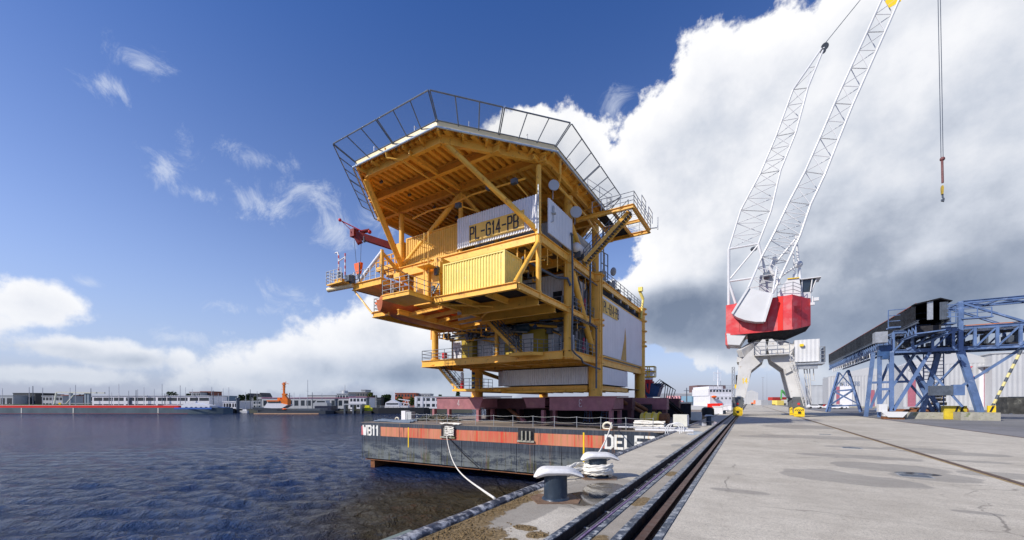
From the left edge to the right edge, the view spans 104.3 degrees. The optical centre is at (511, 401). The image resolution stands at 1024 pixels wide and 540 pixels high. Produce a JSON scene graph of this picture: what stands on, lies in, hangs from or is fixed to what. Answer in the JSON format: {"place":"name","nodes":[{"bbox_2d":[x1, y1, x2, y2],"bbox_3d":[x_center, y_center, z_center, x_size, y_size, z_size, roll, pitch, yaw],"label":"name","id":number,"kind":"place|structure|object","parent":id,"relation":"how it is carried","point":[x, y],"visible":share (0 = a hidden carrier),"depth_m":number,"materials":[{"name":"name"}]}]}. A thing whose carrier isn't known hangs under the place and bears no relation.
{"place":"outdoors","nodes":[
{"label":"outdoors","id":0,"kind":"place"},
{"bbox_2d":[92,396,227,406],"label":"building","id":1,"kind":"structure","parent":0,"point":[123,400],"depth_m":258.00,"materials":[{"name":"white paint"}]},
{"bbox_2d":[222,401,253,408],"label":"building","id":2,"kind":"structure","parent":0,"point":[232,404],"depth_m":263.13,"materials":[{"name":"white paint"}]},
{"bbox_2d":[258,393,271,400],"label":"house","id":3,"kind":"structure","parent":0,"point":[264,395],"depth_m":383.62,"materials":[{"name":"stone"}]},
{"bbox_2d":[0,409,543,539],"bbox_3d":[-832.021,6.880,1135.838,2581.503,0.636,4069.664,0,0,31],"label":"water","id":4,"kind":"structure","parent":0,"point":[240,476],"depth_m":34.53,"materials":[{"name":"liquid"}]},
{"bbox_2d":[0,403,232,413],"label":"cargo barge","id":5,"kind":"object","parent":4,"relation":"on","point":[194,408],"visible":0.96,"depth_m":232.00,"materials":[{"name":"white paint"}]},
{"bbox_2d":[235,398,239,412],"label":"mooring pile","id":6,"kind":"object","parent":4,"relation":"in","point":[237,405],"visible":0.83,"depth_m":245.16,"materials":[{"name":"grey metal"}]},
{"bbox_2d":[252,382,333,413],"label":"rescue tug","id":7,"kind":"object","parent":4,"relation":"on","point":[280,405],"visible":0.97,"depth_m":226.42,"materials":[{"name":"white paint"}]},
{"bbox_2d":[313,400,331,407],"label":"work boat","id":8,"kind":"object","parent":4,"relation":"on","point":[322,403],"visible":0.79,"depth_m":246.00,"materials":[{"name":"white"}]},
{"bbox_2d":[315,406,336,410],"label":"black pontoon","id":9,"kind":"object","parent":4,"relation":"on","point":[334,408],"visible":0.5,"depth_m":236.00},
{"bbox_2d":[334,404,372,413],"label":"jetty","id":10,"kind":"object","parent":4,"relation":"in","point":[353,411],"visible":0.67,"depth_m":235.50,"materials":[{"name":"concrete"}]},
{"bbox_2d":[373,393,428,413],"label":"pilot boat","id":11,"kind":"object","parent":4,"relation":"on","point":[394,406],"visible":0.98,"depth_m":234.13,"materials":[{"name":"white paint"}]},
{"bbox_2d":[361,410,705,477],"bbox_3d":[19.543,4.800,75.803,32.464,7.200,92.285,0,0,28],"label":"deck barge","id":12,"kind":"object","parent":4,"relation":"on","point":[529,447],"visible":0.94,"depth_m":35.91,"materials":[{"name":"paint"}]},
{"bbox_2d":[374,419,417,422],"bbox_3d":[-12.441,2.039,42.527,5.806,0.412,0.809,0,0,31],"label":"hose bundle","id":13,"kind":"object","parent":12,"relation":"on","point":[396,421],"visible":0.94,"depth_m":42.21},
{"bbox_2d":[401,411,414,419],"bbox_3d":[-12.087,1.600,46.548,1.550,1.100,0.800,0,0,31],"label":"deck locker","id":14,"kind":"object","parent":12,"relation":"on","point":[403,415],"visible":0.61,"depth_m":46.30,"materials":[{"name":"metal"}]},
{"bbox_2d":[415,413,462,421],"bbox_3d":[-8.635,1.745,45.737,5.952,0.926,3.335,0,0,31],"label":"rope pile","id":15,"kind":"object","parent":12,"relation":"on","point":[442,417],"visible":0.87,"depth_m":45.20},
{"bbox_2d":[432,397,500,420],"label":"support beam","id":16,"kind":"structure","parent":12,"relation":"on","point":[449,404],"depth_m":46.09,"materials":[{"name":"metal"}]},
{"bbox_2d":[446,436,495,498],"bbox_3d":[-3.252,3.032,23.063,0.064,1.820,28.935,0,0,-11],"label":"mooring line","id":17,"kind":"object","parent":12,"relation":"attached to","point":[484,491],"visible":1,"depth_m":13.51,"materials":[{"name":"white fabric"}]},
{"bbox_2d":[507,408,525,421],"bbox_3d":[-0.066,1.098,47.477,0.439,2.409,9.692,0,0,-17],"label":"raking strut","id":18,"kind":"object","parent":12,"relation":"on","point":[515,414],"visible":0.71,"depth_m":45.27,"materials":[{"name":"metal"}]},
{"bbox_2d":[485,397,634,422],"bbox_3d":[4.778,0.875,45.958,18.264,2.650,1.300,0,0,31],"label":"support girder","id":19,"kind":"object","parent":12,"relation":"on","point":[518,405],"visible":0.41,"depth_m":47.37,"materials":[{"name":"metal"}]},
{"bbox_2d":[522,397,549,407],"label":"support beam","id":20,"kind":"structure","parent":19,"relation":"attached to","point":[536,402],"depth_m":44.40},
{"bbox_2d":[497,404,651,421],"bbox_3d":[5.856,1.210,48.517,21.500,1.980,0.600,0,0,31],"label":"deck bulkhead","id":21,"kind":"object","parent":12,"relation":"on","point":[507,414],"visible":0.36,"depth_m":47.87,"materials":[{"name":"metal"}]},
{"bbox_2d":[541,396,626,424],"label":"support beam","id":22,"kind":"structure","parent":12,"relation":"on","point":[592,403],"depth_m":38.41,"materials":[{"name":"metal"}]},
{"bbox_2d":[326,89,657,397],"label":"offshore platform","id":23,"kind":"structure","parent":22,"relation":"on","point":[562,317],"depth_m":35.38,"materials":[{"name":"yellow paint"}]},
{"bbox_2d":[338,218,405,278],"bbox_3d":[-13.566,-14.930,39.898,7.062,6.160,1.678,0,0,-4],"label":"pedestal crane","id":24,"kind":"object","parent":23,"relation":"on","point":[359,236],"visible":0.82,"depth_m":39.37,"materials":[{"name":"red paint"}]},
{"bbox_2d":[375,270,457,331],"bbox_3d":[-8.732,-9.404,37.230,2.840,4.293,9.000,0,0,32],"label":"platform","id":25,"kind":"object","parent":23,"relation":"hanging from","point":[385,307],"visible":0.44,"depth_m":35.11,"materials":[{"name":"metal"}]},
{"bbox_2d":[406,223,474,265],"bbox_3d":[-6.747,-14.200,37.197,6.300,2.600,2.450,0,0,32],"label":"shipping container","id":26,"kind":"object","parent":23,"relation":"on","point":[443,241],"visible":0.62,"depth_m":35.96,"materials":[{"name":"metal"}]},
{"bbox_2d":[443,249,521,294],"bbox_3d":[-2.347,-9.610,31.023,5.850,2.580,2.450,0,0,32],"label":"shipping container","id":27,"kind":"object","parent":23,"relation":"on","point":[493,268],"visible":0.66,"depth_m":29.78,"materials":[{"name":"metal"}]},
{"bbox_2d":[553,291,561,301],"bbox_3d":[4.279,-9.375,37.477,0.900,2.050,0.060,0,0,32],"label":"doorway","id":28,"kind":"structure","parent":23,"relation":"in","point":[558,293],"depth_m":37.44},
{"bbox_2d":[602,421,613,430],"bbox_3d":[7.362,1.855,30.678,0.853,0.690,0.400,0,0,31],"label":"ring fairlead","id":29,"kind":"object","parent":12,"relation":"on","point":[604,428],"visible":0.84,"depth_m":30.59,"materials":[{"name":"beige paint"}]},
{"bbox_2d":[623,400,644,413],"bbox_3d":[13.937,1.124,42.583,6.160,2.599,0.466,0,0,-34],"label":"raking strut","id":30,"kind":"object","parent":12,"relation":"on","point":[640,411],"visible":0.4,"depth_m":41.78,"materials":[{"name":"metal"}]},
{"bbox_2d":[635,402,652,411],"bbox_3d":[15.053,1.054,43.559,6.916,2.700,0.468,0,0,-36],"label":"raking strut","id":31,"kind":"object","parent":12,"relation":"on","point":[640,406],"visible":0.23,"depth_m":42.44,"materials":[{"name":"metal"}]},
{"bbox_2d":[633,420,665,428],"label":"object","id":32,"kind":"object","parent":12,"relation":"on","point":[642,423],"visible":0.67,"depth_m":31.23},
{"bbox_2d":[645,366,655,397],"bbox_3d":[20.884,-1.668,60.758,2.057,7.536,2.200,0,0,31],"label":"boom lift","id":33,"kind":"object","parent":12,"relation":"on","point":[649,382],"visible":0.55,"depth_m":59.92,"materials":[{"name":"red paint"}]},
{"bbox_2d":[635,398,668,412],"bbox_3d":[14.915,0.875,45.460,5.432,2.650,1.400,0,0,31],"label":"support girder","id":34,"kind":"object","parent":12,"relation":"on","point":[662,404],"visible":0.21,"depth_m":44.07,"materials":[{"name":"metal"}]},
{"bbox_2d":[618,426,693,431],"bbox_3d":[10.787,2.090,30.211,5.416,0.360,0.707,0,0,22],"label":"white pipe","id":35,"kind":"object","parent":12,"relation":"on","point":[637,428],"visible":0.83,"depth_m":30.08,"materials":[{"name":"metal"}]},
{"bbox_2d":[645,379,675,398],"bbox_3d":[22.310,-1.538,60.108,4.844,3.663,2.260,0,0,31],"label":"blue tank","id":36,"kind":"object","parent":12,"relation":"on","point":[656,388],"visible":0.85,"depth_m":59.40,"materials":[{"name":"metal"}]},
{"bbox_2d":[669,398,680,413],"bbox_3d":[12.548,0.875,59.778,23.500,2.650,1.600,0,0,31],"label":"support girder","id":37,"kind":"object","parent":12,"relation":"on","point":[677,402],"visible":0.07,"depth_m":53.36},
{"bbox_2d":[669,400,685,413],"bbox_3d":[20.680,0.875,49.463,0.621,2.649,13.250,0,0,33],"label":"black strut","id":38,"kind":"object","parent":12,"relation":"on","point":[674,406],"visible":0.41,"depth_m":48.38,"materials":[{"name":"metal"}]},
{"bbox_2d":[691,372,733,414],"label":"moored ship","id":39,"kind":"object","parent":4,"relation":"on","point":[705,396],"visible":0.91,"depth_m":133.97,"materials":[{"name":"white paint"}]},
{"bbox_2d":[91,402,471,412],"bbox_3d":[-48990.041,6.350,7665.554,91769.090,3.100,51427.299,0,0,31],"label":"land","id":40,"kind":"structure","parent":0,"point":[430,411],"depth_m":246.00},
{"bbox_2d":[0,395,27,403],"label":"building","id":41,"kind":"structure","parent":40,"relation":"on","point":[15,399],"depth_m":330.94,"materials":[{"name":"grey glass"}]},
{"bbox_2d":[13,393,54,403],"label":"building","id":42,"kind":"structure","parent":40,"relation":"on","point":[37,398],"depth_m":340.88,"materials":[{"name":"stone"}]},
{"bbox_2d":[0,404,89,404],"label":"grass dyke","id":43,"kind":"object","parent":40,"relation":"on","point":[45,404],"depth_m":287.57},
{"bbox_2d":[43,396,83,403],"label":"building","id":44,"kind":"structure","parent":40,"relation":"on","point":[59,399],"depth_m":330.00,"materials":[{"name":"white glass"}]},
{"bbox_2d":[51,392,105,403],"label":"lift bridge","id":45,"kind":"structure","parent":40,"relation":"on","point":[87,395],"depth_m":300.00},
{"bbox_2d":[189,392,207,395],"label":"building","id":46,"kind":"structure","parent":40,"relation":"on","point":[199,393],"depth_m":420.00,"materials":[{"name":"white brick"}]},
{"bbox_2d":[200,391,221,395],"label":"building","id":47,"kind":"structure","parent":40,"relation":"on","point":[215,393],"depth_m":434.77,"materials":[{"name":"red brick"}]},
{"bbox_2d":[235,409,471,409],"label":"stone embankment","id":48,"kind":"structure","parent":40,"relation":"on","point":[359,409],"depth_m":247.00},
{"bbox_2d":[348,392,372,396],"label":"building","id":49,"kind":"structure","parent":40,"relation":"on","point":[361,394],"depth_m":400.00,"materials":[{"name":"grey glass"}]},
{"bbox_2d":[375,397,384,407],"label":"house","id":50,"kind":"structure","parent":40,"relation":"on","point":[379,402],"depth_m":330.00,"materials":[{"name":"stone"}]},
{"bbox_2d":[262,398,348,408],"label":"building","id":51,"kind":"structure","parent":0,"point":[298,402],"depth_m":275.00,"materials":[{"name":"white glass"}]},
{"bbox_2d":[308,395,336,397],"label":"building","id":52,"kind":"structure","parent":0,"point":[323,396],"depth_m":420.00,"materials":[{"name":"white glass"}]},
{"bbox_2d":[336,390,355,397],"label":"building","id":53,"kind":"structure","parent":0,"point":[344,394],"depth_m":330.00,"materials":[{"name":"white glass"}]},
{"bbox_2d":[349,397,375,408],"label":"building","id":54,"kind":"structure","parent":0,"point":[357,400],"depth_m":272.00,"materials":[{"name":"white paint"}]},
{"bbox_2d":[395,393,418,406],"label":"building","id":55,"kind":"structure","parent":0,"point":[406,396],"depth_m":360.00,"materials":[{"name":"red brick"}]},
{"bbox_2d":[415,396,471,407],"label":"building","id":56,"kind":"structure","parent":0,"point":[431,401],"depth_m":289.94,"materials":[{"name":"white paint"}]},
{"bbox_2d":[0,0,1023,401],"label":"sky","id":57,"kind":"structure","parent":0,"point":[175,188],"materials":[{"name":"blue"}]},
{"bbox_2d":[417,404,744,539],"bbox_3d":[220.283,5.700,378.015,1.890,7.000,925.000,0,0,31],"label":"quay edge paving","id":58,"kind":"structure","parent":0,"point":[629,466],"depth_m":8.62,"materials":[{"name":"concrete"}]},
{"bbox_2d":[420,490,548,539],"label":"soil crumbs","id":59,"kind":"object","parent":58,"relation":"on","point":[466,532],"visible":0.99,"depth_m":6.74,"materials":[{"name":"soil"}]},
{"bbox_2d":[530,466,583,503],"bbox_3d":[1.034,1.837,9.024,1.220,0.747,0.960,0,0,-5],"label":"mooring bollard","id":60,"kind":"object","parent":58,"relation":"on","point":[555,484],"visible":1,"depth_m":8.77,"materials":[{"name":"metal"}]},
{"bbox_2d":[389,410,727,539],"bbox_3d":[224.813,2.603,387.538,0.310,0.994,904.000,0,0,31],"label":"quay coping","id":61,"kind":"object","parent":58,"relation":"on","point":[421,532],"visible":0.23,"depth_m":7.91,"materials":[{"name":"paint"}]},
{"bbox_2d":[382,529,412,539],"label":"fender board","id":62,"kind":"object","parent":61,"relation":"attached to","point":[398,534],"visible":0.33,"depth_m":6.58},
{"bbox_2d":[701,407,713,415],"bbox_3d":[31.383,1.525,63.841,1.900,1.350,1.900,0,0,31],"label":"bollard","id":63,"kind":"object","parent":61,"relation":"on","point":[707,410],"visible":0.84,"depth_m":63.12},
{"bbox_2d":[581,452,618,479],"bbox_3d":[2.545,1.837,11.627,1.220,0.747,0.960,0,0,-5],"label":"mooring bollard","id":64,"kind":"object","parent":58,"relation":"on","point":[596,458],"visible":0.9,"depth_m":11.36,"materials":[{"name":"metal"}]},
{"bbox_2d":[567,462,613,476],"bbox_3d":[1.986,2.196,11.629,1.830,0.880,1.922,0,0,31],"label":"mooring rope coil","id":65,"kind":"object","parent":64,"relation":"on","point":[595,470],"visible":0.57,"depth_m":11.30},
{"bbox_2d":[665,422,684,433],"bbox_3d":[11.707,2.248,28.638,1.040,1.506,2.070,0,0,31],"label":"quay ladder","id":66,"kind":"object","parent":58,"relation":"on","point":[671,424],"visible":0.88,"depth_m":28.36,"materials":[{"name":"metal"}]},
{"bbox_2d":[673,414,688,427],"bbox_3d":[14.469,1.640,34.063,1.130,1.120,1.000,0,0,31],"label":"electrical cabinet","id":67,"kind":"object","parent":58,"relation":"on","point":[683,419],"visible":0.86,"depth_m":33.66,"materials":[{"name":"metal"}]},
{"bbox_2d":[691,412,701,420],"bbox_3d":[20.855,1.665,45.022,1.030,1.070,1.000,0,0,31],"label":"electrical cabinet","id":68,"kind":"object","parent":58,"relation":"on","point":[696,415],"visible":0.89,"depth_m":44.62,"materials":[{"name":"metal"}]},
{"bbox_2d":[712,406,723,413],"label":"white kiosk","id":69,"kind":"object","parent":58,"relation":"on","point":[718,409],"visible":0.86,"depth_m":72.15,"materials":[{"name":"paint"}]},
{"bbox_2d":[731,367,737,411],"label":"cable reel post","id":70,"kind":"object","parent":58,"relation":"on","point":[734,384],"visible":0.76,"depth_m":89.13,"materials":[{"name":"metal"}]},
{"bbox_2d":[640,412,669,423],"bbox_3d":[13.874,1.580,38.671,2.589,1.240,1.240,0,0,38],"label":"pipe spool","id":71,"kind":"object","parent":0,"point":[660,416],"visible":0.69,"depth_m":38.19,"materials":[{"name":"yellow paint"}]},
{"bbox_2d":[591,405,744,539],"bbox_3d":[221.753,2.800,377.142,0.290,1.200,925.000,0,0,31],"label":"kerb between channels","id":72,"kind":"object","parent":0,"point":[610,530],"visible":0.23,"depth_m":8.97,"materials":[{"name":"concrete"}]},
{"bbox_2d":[653,393,691,397],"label":"warehouse","id":73,"kind":"structure","parent":0,"point":[676,394],"depth_m":340.00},
{"bbox_2d":[668,403,690,416],"bbox_3d":[14.930,1.210,62.318,24.000,1.980,0.600,0,0,31],"label":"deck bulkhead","id":74,"kind":"object","parent":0,"point":[686,408],"visible":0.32,"depth_m":56.42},
{"bbox_2d":[630,416,736,539],"bbox_3d":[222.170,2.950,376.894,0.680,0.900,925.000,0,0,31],"label":"slot floor","id":75,"kind":"structure","parent":0,"point":[641,528],"depth_m":10.20,"materials":[{"name":"metal"}]},
{"bbox_2d":[610,405,745,539],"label":"slot edge angle","id":76,"kind":"object","parent":75,"relation":"on","point":[629,529],"visible":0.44,"depth_m":9.18,"materials":[{"name":"metal"}]},
{"bbox_2d":[635,404,746,539],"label":"crane rail","id":77,"kind":"object","parent":75,"relation":"on","point":[650,530],"visible":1,"depth_m":9.33,"materials":[{"name":"brown metal"}]},
{"bbox_2d":[653,406,745,539],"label":"slot edge angle","id":78,"kind":"object","parent":75,"relation":"on","point":[663,530],"visible":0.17,"depth_m":8.90,"materials":[{"name":"metal"}]},
{"bbox_2d":[681,396,692,401],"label":"warehouse","id":79,"kind":"structure","parent":0,"point":[689,398],"depth_m":307.30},
{"bbox_2d":[689,385,725,392],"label":"office block","id":80,"kind":"structure","parent":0,"point":[692,387],"depth_m":422.18,"materials":[{"name":"brown brick"}]},
{"bbox_2d":[806,385,822,403],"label":"shed","id":81,"kind":"structure","parent":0,"point":[817,394],"depth_m":230.46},
{"bbox_2d":[662,404,1023,539],"bbox_3d":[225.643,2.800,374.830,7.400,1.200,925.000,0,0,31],"label":"quay paving","id":82,"kind":"structure","parent":0,"point":[770,474],"depth_m":9.56,"materials":[{"name":"concrete"}]},
{"bbox_2d":[744,390,757,403],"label":"shed","id":83,"kind":"structure","parent":82,"relation":"on","point":[750,397],"depth_m":420.28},
{"bbox_2d":[725,0,944,416],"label":"harbour crane","id":84,"kind":"object","parent":82,"relation":"on","point":[764,322],"visible":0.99,"depth_m":60.52,"materials":[{"name":"grey paint"}]},
{"bbox_2d":[760,405,1023,486],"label":"rail border","id":85,"kind":"object","parent":82,"relation":"on","point":[932,458],"depth_m":14.55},
{"bbox_2d":[895,473,935,478],"bbox_3d":[11.963,2.195,11.828,0.750,0.014,0.500,0,0,31],"label":"drain cover","id":86,"kind":"object","parent":82,"relation":"on","point":[912,475],"visible":1,"depth_m":11.83,"materials":[{"name":"metal"}]},
{"bbox_2d":[823,367,888,407],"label":"warehouse","id":87,"kind":"structure","parent":0,"point":[860,378],"depth_m":151.81,"materials":[{"name":"white paint"}]},
{"bbox_2d":[840,383,851,404],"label":"door","id":88,"kind":"structure","parent":87,"relation":"in","point":[843,401],"depth_m":153.45,"materials":[{"name":"white paint"}]},
{"bbox_2d":[761,405,1023,482],"bbox_3d":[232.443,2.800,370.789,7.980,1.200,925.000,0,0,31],"label":"quay paving","id":89,"kind":"structure","parent":0,"point":[999,455],"depth_m":22.68,"materials":[{"name":"concrete"}]},
{"bbox_2d":[756,400,767,404],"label":"shipping container","id":90,"kind":"object","parent":89,"relation":"on","point":[761,402],"visible":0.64,"depth_m":260.00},
{"bbox_2d":[777,405,1023,436],"bbox_3d":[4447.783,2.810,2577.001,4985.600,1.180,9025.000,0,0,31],"label":"yard paving","id":91,"kind":"structure","parent":0,"point":[1010,424],"depth_m":42.85,"materials":[{"name":"concrete"}]},
{"bbox_2d":[772,400,783,404],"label":"shipping container","id":92,"kind":"object","parent":91,"relation":"on","point":[777,402],"visible":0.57,"depth_m":260.00,"materials":[{"name":"metal"}]},
{"bbox_2d":[825,370,862,411],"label":"trestle","id":93,"kind":"object","parent":91,"relation":"on","point":[832,395],"visible":0.94,"depth_m":86.28,"materials":[{"name":"blue paint"}]},
{"bbox_2d":[776,405,1023,437],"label":"crane rail","id":94,"kind":"object","parent":91,"relation":"on","point":[936,426],"visible":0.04,"depth_m":33.99,"materials":[{"name":"brown metal"}]},
{"bbox_2d":[864,351,940,418],"bbox_3d":[52.335,-2.604,52.310,8.062,9.647,7.010,0,0,31],"label":"trestle","id":95,"kind":"object","parent":91,"relation":"on","point":[882,411],"visible":0.82,"depth_m":52.87,"materials":[{"name":"blue paint"}]},
{"bbox_2d":[923,354,946,411],"bbox_3d":[56.337,-2.172,53.149,2.423,8.544,1.061,0,0,31],"label":"access ladder","id":96,"kind":"object","parent":95,"relation":"attached to","point":[940,398],"visible":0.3,"depth_m":52.73,"materials":[{"name":"metal"}]},
{"bbox_2d":[887,409,929,411],"bbox_3d":[55.411,1.610,55.479,4.626,1.220,1.100,0,0,31],"label":"steel pipe","id":97,"kind":"object","parent":91,"relation":"on","point":[906,410],"visible":0.14,"depth_m":55.34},
{"bbox_2d":[904,412,942,418],"bbox_3d":[53.937,1.785,52.400,3.400,0.870,2.000,0,0,31],"label":"concrete block","id":98,"kind":"object","parent":91,"relation":"on","point":[923,415],"depth_m":51.55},
{"bbox_2d":[872,295,1023,411],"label":"gantry bridge","id":99,"kind":"structure","parent":98,"relation":"on","point":[960,346],"depth_m":48.27,"materials":[{"name":"blue paint"}]},
{"bbox_2d":[829,298,958,370],"bbox_3d":[64.033,-9.401,71.638,3.504,5.098,60.862,0,0,31],"label":"covered conveyor","id":100,"kind":"object","parent":99,"relation":"attached to","point":[857,350],"visible":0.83,"depth_m":51.84,"materials":[{"name":"metal"}]},
{"bbox_2d":[894,352,991,409],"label":"warehouse","id":101,"kind":"structure","parent":91,"relation":"on","point":[954,376],"depth_m":112.34,"materials":[{"name":"white paint"}]},
{"bbox_2d":[908,380,915,406],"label":"door","id":102,"kind":"structure","parent":101,"relation":"in","point":[911,394],"depth_m":116.09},
{"bbox_2d":[979,367,983,406],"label":"door","id":103,"kind":"structure","parent":101,"relation":"in","point":[981,379],"depth_m":109.06,"materials":[{"name":"white paint"}]},
{"bbox_2d":[941,406,966,418],"bbox_3d":[55.845,1.350,50.326,2.000,1.700,1.015,0,0,31],"label":"striped barrier","id":104,"kind":"object","parent":91,"relation":"on","point":[947,411],"visible":0.62,"depth_m":50.13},
{"bbox_2d":[953,412,1000,420],"bbox_3d":[56.188,1.735,48.212,3.250,0.970,2.100,0,0,31],"label":"concrete block","id":105,"kind":"object","parent":91,"relation":"on","point":[986,416],"depth_m":47.39,"materials":[{"name":"concrete"}]},
{"bbox_2d":[978,352,1023,409],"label":"warehouse","id":106,"kind":"structure","parent":0,"point":[994,377],"depth_m":104.40,"materials":[{"name":"metal"}]},
{"bbox_2d":[996,397,1023,413],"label":"concrete block","id":107,"kind":"structure","parent":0,"point":[1009,405],"depth_m":72.53,"materials":[{"name":"concrete"}]},
{"bbox_3d":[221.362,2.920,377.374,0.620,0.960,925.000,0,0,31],"label":"channel floor","id":108,"kind":"structure","parent":0,"visible":0},
{"bbox_2d":[543,405,743,539],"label":"slot edge angle","id":109,"kind":"object","parent":108,"relation":"on","point":[570,529],"depth_m":9.28,"materials":[{"name":"metal"}]},
{"bbox_2d":[584,416,729,528],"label":"cable tray rungs","id":110,"kind":"object","parent":108,"relation":"on","point":[653,474],"visible":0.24,"depth_m":11.62,"materials":[{"name":"metal"}]},
{"bbox_2d":[569,414,732,539],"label":"power cable","id":111,"kind":"object","parent":110,"relation":"on","point":[598,518],"visible":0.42,"depth_m":9.29,"materials":[{"name":"black rubber"}]},
{"bbox_2d":[574,415,731,539],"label":"power cable","id":112,"kind":"object","parent":110,"relation":"on","point":[586,530],"visible":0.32,"depth_m":9.29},
{"bbox_2d":[577,416,730,539],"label":"power cable","id":113,"kind":"object","parent":110,"relation":"on","point":[585,534],"visible":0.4,"depth_m":9.02,"materials":[{"name":"rubber"}]},
{"bbox_2d":[582,404,745,539],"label":"slot edge angle","id":114,"kind":"object","parent":108,"relation":"on","point":[598,529],"visible":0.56,"depth_m":8.90,"materials":[{"name":"metal"}]},
{"bbox_3d":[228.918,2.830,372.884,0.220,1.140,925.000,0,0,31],"label":"rail groove","id":115,"kind":"structure","parent":0,"visible":0},
{"bbox_2d":[767,407,1023,485],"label":"crane rail","id":116,"kind":"object","parent":115,"relation":"on","point":[1007,479],"visible":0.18,"depth_m":14.91,"materials":[{"name":"brown metal"}]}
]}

